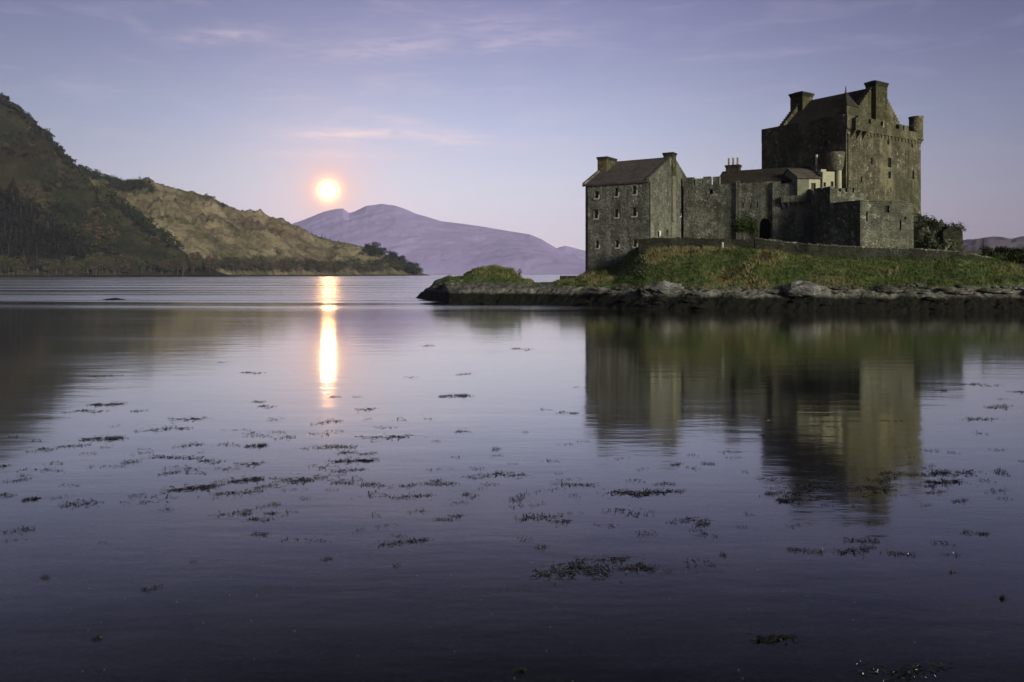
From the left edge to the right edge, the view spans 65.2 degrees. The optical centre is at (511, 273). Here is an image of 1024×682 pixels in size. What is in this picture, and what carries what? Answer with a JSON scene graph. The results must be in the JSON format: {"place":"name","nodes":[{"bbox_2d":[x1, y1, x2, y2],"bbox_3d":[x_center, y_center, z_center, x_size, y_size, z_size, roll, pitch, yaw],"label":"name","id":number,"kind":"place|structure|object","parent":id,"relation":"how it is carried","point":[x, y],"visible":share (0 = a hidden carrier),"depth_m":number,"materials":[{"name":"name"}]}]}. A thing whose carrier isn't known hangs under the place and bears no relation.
{"place":"outdoors","nodes":[
{"label":"outdoors","id":0,"kind":"place"},
{"bbox_2d":[0,100,238,276],"bbox_3d":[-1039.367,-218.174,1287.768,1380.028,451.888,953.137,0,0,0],"label":"hillside","id":1,"kind":"structure","parent":0,"point":[27,165],"depth_m":1110.89,"materials":[{"name":"plant"}]},
{"bbox_2d":[1,256,15,274],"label":"bare tree","id":2,"kind":"object","parent":1,"relation":"on","point":[8,263],"visible":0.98,"depth_m":947.58,"materials":[{"name":"brown plant"}]},
{"bbox_2d":[3,177,19,194],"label":"pine tree","id":3,"kind":"object","parent":1,"relation":"on","point":[15,186],"visible":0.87,"depth_m":1053.15,"materials":[{"name":"green plant"}]},
{"bbox_2d":[4,182,20,199],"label":"pine tree","id":4,"kind":"object","parent":1,"relation":"on","point":[11,191],"visible":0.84,"depth_m":1045.35,"materials":[{"name":"green plant"}]},
{"bbox_2d":[7,191,18,212],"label":"pine tree","id":5,"kind":"object","parent":1,"relation":"on","point":[13,193],"visible":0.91,"depth_m":1034.83,"materials":[{"name":"green plant"}]},
{"bbox_2d":[9,259,22,274],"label":"leafy tree","id":6,"kind":"object","parent":1,"relation":"on","point":[13,265],"visible":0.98,"depth_m":947.41,"materials":[{"name":"green plant"}]},
{"bbox_2d":[7,194,26,219],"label":"pine tree","id":7,"kind":"object","parent":1,"relation":"on","point":[17,197],"visible":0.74,"depth_m":1031.99,"materials":[{"name":"green plant"}]},
{"bbox_2d":[14,254,28,266],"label":"leafy tree","id":8,"kind":"object","parent":1,"relation":"on","point":[22,256],"visible":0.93,"depth_m":953.09,"materials":[{"name":"green plant"}]},
{"bbox_2d":[24,244,38,268],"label":"pine tree","id":9,"kind":"object","parent":1,"relation":"on","point":[28,251],"visible":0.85,"depth_m":965.38,"materials":[{"name":"green plant"}]},
{"bbox_2d":[26,198,42,218],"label":"pine tree","id":10,"kind":"object","parent":1,"relation":"on","point":[31,206],"visible":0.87,"depth_m":1047.91,"materials":[{"name":"green plant"}]},
{"bbox_2d":[30,253,42,272],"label":"pine tree","id":11,"kind":"object","parent":1,"relation":"on","point":[36,267],"visible":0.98,"depth_m":965.83,"materials":[{"name":"green plant"}]},
{"bbox_2d":[38,221,53,244],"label":"pine tree","id":12,"kind":"object","parent":1,"relation":"on","point":[44,225],"visible":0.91,"depth_m":1002.67,"materials":[{"name":"green plant"}]},
{"bbox_2d":[40,258,55,275],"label":"leafy tree","id":13,"kind":"object","parent":1,"relation":"on","point":[46,262],"visible":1,"depth_m":963.83,"materials":[{"name":"green plant"}]},
{"bbox_2d":[41,214,57,237],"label":"pine tree","id":14,"kind":"object","parent":1,"relation":"on","point":[47,223],"visible":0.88,"depth_m":1015.74,"materials":[{"name":"green plant"}]},
{"bbox_2d":[62,256,78,273],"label":"leafy tree","id":15,"kind":"object","parent":1,"relation":"on","point":[70,263],"visible":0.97,"depth_m":980.56,"materials":[{"name":"green plant"}]},
{"bbox_2d":[77,256,93,272],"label":"leafy tree","id":16,"kind":"object","parent":1,"relation":"on","point":[86,258],"visible":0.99,"depth_m":990.69,"materials":[{"name":"green plant"}]},
{"bbox_2d":[0,92,216,273],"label":"hillside woods","id":17,"kind":"object","parent":1,"relation":"on","point":[120,201],"visible":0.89,"depth_m":1165.59,"materials":[{"name":"green plant"}]},
{"bbox_2d":[145,257,157,268],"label":"leafy tree","id":18,"kind":"object","parent":1,"relation":"on","point":[151,263],"visible":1,"depth_m":1035.73,"materials":[{"name":"green plant"}]},
{"bbox_2d":[173,257,182,273],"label":"bare tree","id":19,"kind":"object","parent":1,"relation":"on","point":[177,261],"visible":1,"depth_m":1046.83,"materials":[{"name":"brown plant"}]},
{"bbox_2d":[88,176,426,275],"bbox_3d":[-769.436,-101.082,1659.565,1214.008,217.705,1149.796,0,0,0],"label":"headland","id":20,"kind":"structure","parent":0,"point":[205,226],"depth_m":1467.18,"materials":[{"name":"plant"}]},
{"bbox_2d":[215,258,226,271],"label":"leafy tree","id":21,"kind":"object","parent":20,"relation":"on","point":[223,262],"visible":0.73,"depth_m":1212.61,"materials":[{"name":"green plant"}]},
{"bbox_2d":[251,254,263,267],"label":"leafy tree","id":22,"kind":"object","parent":20,"relation":"on","point":[261,257],"visible":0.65,"depth_m":1306.80,"materials":[{"name":"green plant"}]},
{"bbox_2d":[292,204,584,273],"bbox_3d":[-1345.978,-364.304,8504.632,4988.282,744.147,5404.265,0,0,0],"label":"mountain","id":23,"kind":"structure","parent":0,"point":[432,246],"depth_m":6904.86,"materials":[{"name":"stone"}]},
{"bbox_2d":[0,274,1023,681],"bbox_3d":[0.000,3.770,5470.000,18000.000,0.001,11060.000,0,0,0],"label":"water","id":24,"kind":"structure","parent":0,"point":[464,596],"depth_m":14.05,"materials":[{"name":"liquid"}]},
{"bbox_2d":[2,525,35,534],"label":"seaweed clump","id":25,"kind":"object","parent":24,"relation":"on","point":[21,528],"visible":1,"depth_m":11.76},
{"bbox_2d":[22,495,49,500],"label":"seaweed clump","id":26,"kind":"object","parent":24,"relation":"on","point":[27,498],"visible":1,"depth_m":13.37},
{"bbox_2d":[60,499,104,508],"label":"seaweed clump","id":27,"kind":"object","parent":24,"relation":"on","point":[73,503],"visible":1,"depth_m":13.08,"materials":[{"name":"plant"}]},
{"bbox_2d":[68,435,127,441],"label":"seaweed clump","id":28,"kind":"object","parent":24,"relation":"on","point":[111,438],"visible":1,"depth_m":18.26,"materials":[{"name":"plant"}]},
{"bbox_2d":[86,402,131,406],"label":"seaweed clump","id":29,"kind":"object","parent":24,"relation":"on","point":[99,404],"visible":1,"depth_m":23.04,"materials":[{"name":"plant"}]},
{"bbox_2d":[134,425,192,433],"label":"seaweed clump","id":30,"kind":"object","parent":24,"relation":"on","point":[182,428],"visible":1,"depth_m":19.44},
{"bbox_2d":[141,454,204,460],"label":"seaweed clump","id":31,"kind":"object","parent":24,"relation":"on","point":[168,457],"visible":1,"depth_m":16.41,"materials":[{"name":"plant"}]},
{"bbox_2d":[160,482,226,497],"bbox_3d":[-5.553,3.746,13.949,1.261,0.053,0.769,0,0,18],"label":"seaweed clump","id":32,"kind":"object","parent":24,"relation":"on","point":[197,487],"visible":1,"depth_m":14.03,"materials":[{"name":"plant"}]},
{"bbox_2d":[209,488,267,494],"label":"seaweed clump","id":33,"kind":"object","parent":24,"relation":"on","point":[234,492],"visible":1,"depth_m":13.77,"materials":[{"name":"plant"}]},
{"bbox_2d":[221,476,264,488],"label":"seaweed clump","id":34,"kind":"object","parent":24,"relation":"on","point":[246,479],"visible":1,"depth_m":14.62,"materials":[{"name":"plant"}]},
{"bbox_2d":[243,442,268,447],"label":"seaweed clump","id":35,"kind":"object","parent":24,"relation":"on","point":[260,445],"visible":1,"depth_m":17.50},
{"bbox_2d":[268,473,323,485],"bbox_3d":[-3.862,3.744,14.857,1.278,0.058,0.983,0,0,-24],"label":"seaweed clump","id":36,"kind":"object","parent":24,"relation":"on","point":[290,478],"visible":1,"depth_m":14.64,"materials":[{"name":"plant"}]},
{"bbox_2d":[328,457,379,464],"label":"seaweed clump","id":37,"kind":"object","parent":24,"relation":"on","point":[350,460],"visible":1,"depth_m":16.11,"materials":[{"name":"plant"}]},
{"bbox_2d":[356,433,430,440],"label":"seaweed clump","id":38,"kind":"object","parent":24,"relation":"on","point":[386,435],"visible":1,"depth_m":18.50,"materials":[{"name":"plant"}]},
{"bbox_2d":[382,536,429,546],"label":"seaweed clump","id":39,"kind":"object","parent":24,"relation":"on","point":[423,539],"visible":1,"depth_m":11.25,"materials":[{"name":"plant"}]},
{"bbox_2d":[392,492,432,499],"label":"seaweed clump","id":40,"kind":"object","parent":24,"relation":"on","point":[416,495],"visible":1,"depth_m":13.54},
{"bbox_2d":[439,393,470,399],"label":"seaweed clump","id":41,"kind":"object","parent":24,"relation":"on","point":[462,395],"visible":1,"depth_m":24.73,"materials":[{"name":"plant"}]},
{"bbox_2d":[452,471,529,478],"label":"seaweed clump","id":42,"kind":"object","parent":24,"relation":"on","point":[498,473],"visible":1,"depth_m":14.96,"materials":[{"name":"plant"}]},
{"bbox_2d":[515,512,555,520],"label":"seaweed clump","id":43,"kind":"object","parent":24,"relation":"on","point":[537,516],"visible":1,"depth_m":12.36,"materials":[{"name":"plant"}]},
{"bbox_2d":[530,554,626,584],"bbox_3d":[0.829,3.739,10.199,1.261,0.069,0.989,0,0,-4],"label":"seaweed clump","id":44,"kind":"object","parent":24,"relation":"on","point":[582,567],"visible":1,"depth_m":10.15,"materials":[{"name":"plant"}]},
{"bbox_2d":[581,554,643,564],"bbox_3d":[1.319,3.744,10.551,0.978,0.057,0.421,0,0,-4],"label":"seaweed clump","id":45,"kind":"object","parent":24,"relation":"on","point":[615,558],"visible":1,"depth_m":10.55,"materials":[{"name":"plant"}]},
{"bbox_2d":[617,561,662,571],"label":"seaweed clump","id":46,"kind":"object","parent":24,"relation":"on","point":[641,564],"visible":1,"depth_m":10.25,"materials":[{"name":"plant"}]},
{"bbox_2d":[598,488,683,497],"bbox_3d":[2.228,3.739,13.754,1.624,0.069,0.618,0,0,-4],"label":"seaweed clump","id":47,"kind":"object","parent":24,"relation":"on","point":[647,492],"visible":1,"depth_m":13.77,"materials":[{"name":"plant"}]},
{"bbox_2d":[665,516,712,523],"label":"seaweed clump","id":48,"kind":"object","parent":24,"relation":"on","point":[688,518],"visible":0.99,"depth_m":12.22,"materials":[{"name":"plant"}]},
{"bbox_2d":[731,628,805,645],"bbox_3d":[2.666,3.746,8.301,0.752,0.053,0.313,0,0,16],"label":"seaweed clump","id":49,"kind":"object","parent":24,"relation":"on","point":[765,639],"visible":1,"depth_m":8.25,"materials":[{"name":"plant"}]},
{"bbox_2d":[759,491,808,502],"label":"seaweed clump","id":50,"kind":"object","parent":24,"relation":"on","point":[788,497],"visible":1,"depth_m":13.32,"materials":[{"name":"plant"}]},
{"bbox_2d":[770,487,823,496],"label":"seaweed clump","id":51,"kind":"object","parent":24,"relation":"on","point":[792,491],"visible":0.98,"depth_m":13.82,"materials":[{"name":"plant"}]},
{"bbox_2d":[779,477,889,492],"bbox_3d":[5.526,3.744,13.973,1.871,0.057,1.102,0,0,-24],"label":"seaweed clump","id":52,"kind":"object","parent":24,"relation":"on","point":[810,485],"visible":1,"depth_m":14.20,"materials":[{"name":"plant"}]},
{"bbox_2d":[832,544,881,554],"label":"seaweed clump","id":53,"kind":"object","parent":24,"relation":"on","point":[851,549],"visible":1,"depth_m":10.90,"materials":[{"name":"plant"}]},
{"bbox_2d":[843,536,886,542],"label":"seaweed clump","id":54,"kind":"object","parent":24,"relation":"on","point":[852,539],"visible":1,"depth_m":11.29,"materials":[{"name":"plant"}]},
{"bbox_2d":[825,482,915,493],"bbox_3d":[6.281,3.744,14.028,1.838,0.057,0.897,0,0,-2],"label":"seaweed clump","id":55,"kind":"object","parent":24,"relation":"on","point":[876,488],"visible":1,"depth_m":14.02,"materials":[{"name":"plant"}]},
{"bbox_2d":[881,550,914,556],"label":"seaweed clump","id":56,"kind":"object","parent":24,"relation":"on","point":[902,552],"visible":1,"depth_m":10.76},
{"bbox_2d":[847,660,969,680],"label":"seaweed clump","id":57,"kind":"object","parent":24,"relation":"on","point":[892,671],"visible":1,"depth_m":7.59,"materials":[{"name":"plant"}]},
{"bbox_2d":[887,471,944,477],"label":"seaweed clump","id":58,"kind":"object","parent":24,"relation":"on","point":[910,473],"visible":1,"depth_m":15.01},
{"bbox_2d":[923,477,976,485],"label":"seaweed clump","id":59,"kind":"object","parent":24,"relation":"on","point":[939,482],"visible":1,"depth_m":14.47,"materials":[{"name":"plant"}]},
{"bbox_2d":[929,469,979,475],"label":"seaweed clump","id":60,"kind":"object","parent":24,"relation":"on","point":[968,471],"visible":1,"depth_m":15.15,"materials":[{"name":"plant"}]},
{"bbox_2d":[0,0,1023,250],"label":"sky","id":61,"kind":"structure","parent":0,"point":[496,114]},
{"bbox_2d":[321,184,334,196],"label":"sun disc","id":62,"kind":"object","parent":61,"relation":"in","point":[327,190],"visible":1,"depth_m":14412.21,"materials":[{"name":"white"}]},
{"bbox_2d":[557,246,584,259],"bbox_3d":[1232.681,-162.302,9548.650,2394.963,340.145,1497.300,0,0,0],"label":"hill","id":63,"kind":"structure","parent":0,"point":[575,252],"depth_m":9364.12,"materials":[{"name":"purple"}]},
{"bbox_2d":[416,247,1023,311],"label":"islet","id":64,"kind":"object","parent":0,"point":[506,291],"visible":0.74,"depth_m":86.30,"materials":[{"name":"plant"}]},
{"bbox_2d":[433,283,442,288],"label":"boulder","id":65,"kind":"object","parent":64,"relation":"on","point":[438,286],"visible":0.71,"depth_m":109.66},
{"bbox_2d":[442,280,458,287],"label":"boulder","id":66,"kind":"object","parent":64,"relation":"on","point":[449,283],"visible":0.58,"depth_m":108.04,"materials":[{"name":"stone"}]},
{"bbox_2d":[553,276,577,281],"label":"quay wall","id":67,"kind":"structure","parent":64,"relation":"on","point":[565,277],"depth_m":104.05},
{"bbox_2d":[617,283,628,290],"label":"boulder","id":68,"kind":"object","parent":64,"relation":"on","point":[623,287],"visible":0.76,"depth_m":91.88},
{"bbox_2d":[582,152,686,271],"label":"gabled house","id":69,"kind":"structure","parent":64,"relation":"on","point":[629,204],"depth_m":103.47,"materials":[{"name":"stone"}]},
{"bbox_2d":[593,210,598,219],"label":"window","id":70,"kind":"structure","parent":69,"relation":"in","point":[596,216],"depth_m":104.10,"materials":[{"name":"stone"}]},
{"bbox_2d":[631,186,637,195],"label":"window","id":71,"kind":"structure","parent":69,"relation":"in","point":[635,192],"depth_m":101.18,"materials":[{"name":"stone"}]},
{"bbox_2d":[631,207,637,217],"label":"window","id":72,"kind":"structure","parent":69,"relation":"in","point":[635,213],"depth_m":101.18,"materials":[{"name":"stone"}]},
{"bbox_2d":[635,283,652,294],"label":"boulder","id":73,"kind":"object","parent":64,"relation":"on","point":[641,290],"visible":0.71,"depth_m":87.46,"materials":[{"name":"stone"}]},
{"bbox_2d":[653,297,669,300],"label":"boulder","id":74,"kind":"object","parent":64,"relation":"on","point":[662,299],"visible":1,"depth_m":84.92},
{"bbox_2d":[647,280,683,294],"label":"boulder","id":75,"kind":"object","parent":64,"relation":"on","point":[664,287],"visible":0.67,"depth_m":86.60,"materials":[{"name":"stone"}]},
{"bbox_2d":[680,298,697,302],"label":"boulder","id":76,"kind":"object","parent":64,"relation":"on","point":[687,300],"visible":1,"depth_m":83.58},
{"bbox_2d":[639,237,753,253],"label":"stone dyke","id":77,"kind":"structure","parent":64,"relation":"on","point":[654,242],"depth_m":95.85,"materials":[{"name":"stone"}]},
{"bbox_2d":[687,291,709,294],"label":"boulder","id":78,"kind":"object","parent":64,"relation":"on","point":[697,293],"visible":0.98,"depth_m":84.56,"materials":[{"name":"stone"}]},
{"bbox_2d":[692,304,707,307],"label":"boulder","id":79,"kind":"object","parent":64,"relation":"on","point":[700,306],"visible":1,"depth_m":82.01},
{"bbox_2d":[682,176,780,245],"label":"curtain wall","id":80,"kind":"structure","parent":64,"relation":"on","point":[711,211],"depth_m":105.99,"materials":[{"name":"stone"}]},
{"bbox_2d":[446,244,1023,289],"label":"grass","id":81,"kind":"structure","parent":64,"relation":"on","point":[613,276],"depth_m":88.24,"materials":[{"name":"plant"}]},
{"bbox_2d":[729,214,760,239],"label":"leafy shrub","id":82,"kind":"object","parent":64,"relation":"on","point":[747,226],"visible":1,"depth_m":96.92,"materials":[{"name":"green plant"}]},
{"bbox_2d":[720,157,810,183],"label":"roofed range","id":83,"kind":"structure","parent":64,"relation":"on","point":[733,173],"depth_m":106.83,"materials":[{"name":"stone"}]},
{"bbox_2d":[765,289,784,292],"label":"boulder","id":84,"kind":"object","parent":64,"relation":"on","point":[775,291],"visible":0.88,"depth_m":83.37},
{"bbox_2d":[780,183,810,243],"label":"gate tower","id":85,"kind":"structure","parent":64,"relation":"on","point":[789,199],"depth_m":101.54,"materials":[{"name":"stone"}]},
{"bbox_2d":[783,155,822,232],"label":"cream cottage","id":86,"kind":"structure","parent":64,"relation":"on","point":[804,180],"depth_m":101.07,"materials":[{"name":"paint"}]},
{"bbox_2d":[782,280,830,295],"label":"boulder","id":87,"kind":"object","parent":64,"relation":"on","point":[800,288],"visible":0.95,"depth_m":82.05,"materials":[{"name":"stone"}]},
{"bbox_2d":[808,186,864,243],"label":"court wall","id":88,"kind":"structure","parent":64,"relation":"on","point":[820,196],"depth_m":98.61,"materials":[{"name":"stone"}]},
{"bbox_2d":[816,169,834,187],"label":"cream wing","id":89,"kind":"structure","parent":88,"relation":"on","point":[828,179],"depth_m":101.03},
{"bbox_2d":[826,151,844,187],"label":"round turret","id":90,"kind":"object","parent":88,"relation":"on","point":[835,161],"visible":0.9,"depth_m":100.87,"materials":[{"name":"stone"}]},
{"bbox_2d":[830,286,850,288],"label":"boulder","id":91,"kind":"object","parent":64,"relation":"on","point":[840,287],"visible":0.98,"depth_m":82.63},
{"bbox_2d":[761,80,923,214],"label":"keep","id":92,"kind":"structure","parent":64,"relation":"on","point":[872,137],"depth_m":108.13,"materials":[{"name":"stone"}]},
{"bbox_2d":[822,200,913,247],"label":"bastion","id":93,"kind":"object","parent":64,"relation":"on","point":[870,223],"visible":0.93,"depth_m":92.05,"materials":[{"name":"stone"}]},
{"bbox_2d":[755,237,991,259],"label":"stone dyke","id":94,"kind":"structure","parent":64,"relation":"on","point":[820,249],"depth_m":88.90,"materials":[{"name":"stone"}]},
{"bbox_2d":[875,289,890,291],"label":"boulder","id":95,"kind":"object","parent":64,"relation":"on","point":[882,290],"visible":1,"depth_m":82.02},
{"bbox_2d":[877,298,891,301],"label":"boulder","id":96,"kind":"object","parent":64,"relation":"on","point":[884,300],"visible":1,"depth_m":81.00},
{"bbox_2d":[873,286,902,289],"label":"boulder","id":97,"kind":"object","parent":64,"relation":"on","point":[887,287],"visible":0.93,"depth_m":82.23,"materials":[{"name":"stone"}]},
{"bbox_2d":[893,284,907,288],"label":"boulder","id":98,"kind":"object","parent":64,"relation":"on","point":[900,286],"visible":0.52,"depth_m":83.06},
{"bbox_2d":[913,283,928,286],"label":"boulder","id":99,"kind":"object","parent":64,"relation":"on","point":[920,284],"visible":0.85,"depth_m":83.49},
{"bbox_2d":[914,209,948,249],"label":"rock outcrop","id":100,"kind":"object","parent":64,"relation":"on","point":[922,229],"visible":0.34,"depth_m":93.62,"materials":[{"name":"plant"}]},
{"bbox_2d":[918,225,964,250],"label":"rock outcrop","id":101,"kind":"object","parent":64,"relation":"on","point":[947,244],"visible":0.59,"depth_m":92.09,"materials":[{"name":"plant"}]},
{"bbox_2d":[928,215,938,228],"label":"round bush","id":102,"kind":"object","parent":101,"relation":"on","point":[932,222],"visible":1,"depth_m":93.39,"materials":[{"name":"green plant"}]},
{"bbox_2d":[938,222,966,250],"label":"ruined wall","id":103,"kind":"structure","parent":64,"relation":"on","point":[946,231],"depth_m":92.14,"materials":[{"name":"grey stone"}]},
{"bbox_2d":[945,291,962,293],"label":"boulder","id":104,"kind":"object","parent":64,"relation":"on","point":[952,292],"visible":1,"depth_m":81.39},
{"bbox_2d":[979,243,992,255],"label":"dark bush","id":105,"kind":"object","parent":64,"relation":"on","point":[985,250],"visible":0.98,"depth_m":90.16,"materials":[{"name":"green plant"}]},
{"bbox_2d":[986,250,1002,257],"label":"bramble","id":106,"kind":"object","parent":64,"relation":"on","point":[995,254],"visible":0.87,"depth_m":90.45,"materials":[{"name":"green plant"}]},
{"bbox_2d":[991,289,1013,292],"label":"boulder","id":107,"kind":"object","parent":64,"relation":"on","point":[1002,291],"visible":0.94,"depth_m":81.54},
{"bbox_2d":[991,246,1020,256],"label":"bramble","id":108,"kind":"object","parent":64,"relation":"on","point":[1003,250],"visible":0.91,"depth_m":92.47,"materials":[{"name":"green plant"}]},
{"bbox_2d":[1004,252,1023,262],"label":"bramble","id":109,"kind":"object","parent":64,"relation":"on","point":[1013,256],"visible":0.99,"depth_m":88.36,"materials":[{"name":"green plant"}]},
{"bbox_2d":[1011,285,1023,289],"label":"boulder","id":110,"kind":"object","parent":64,"relation":"on","point":[1018,287],"visible":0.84,"depth_m":82.19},
{"bbox_2d":[963,236,1023,250],"bbox_3d":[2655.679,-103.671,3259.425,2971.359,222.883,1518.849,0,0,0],"label":"hills","id":111,"kind":"structure","parent":0,"point":[976,244],"depth_m":2940.23,"materials":[{"name":"purple"}]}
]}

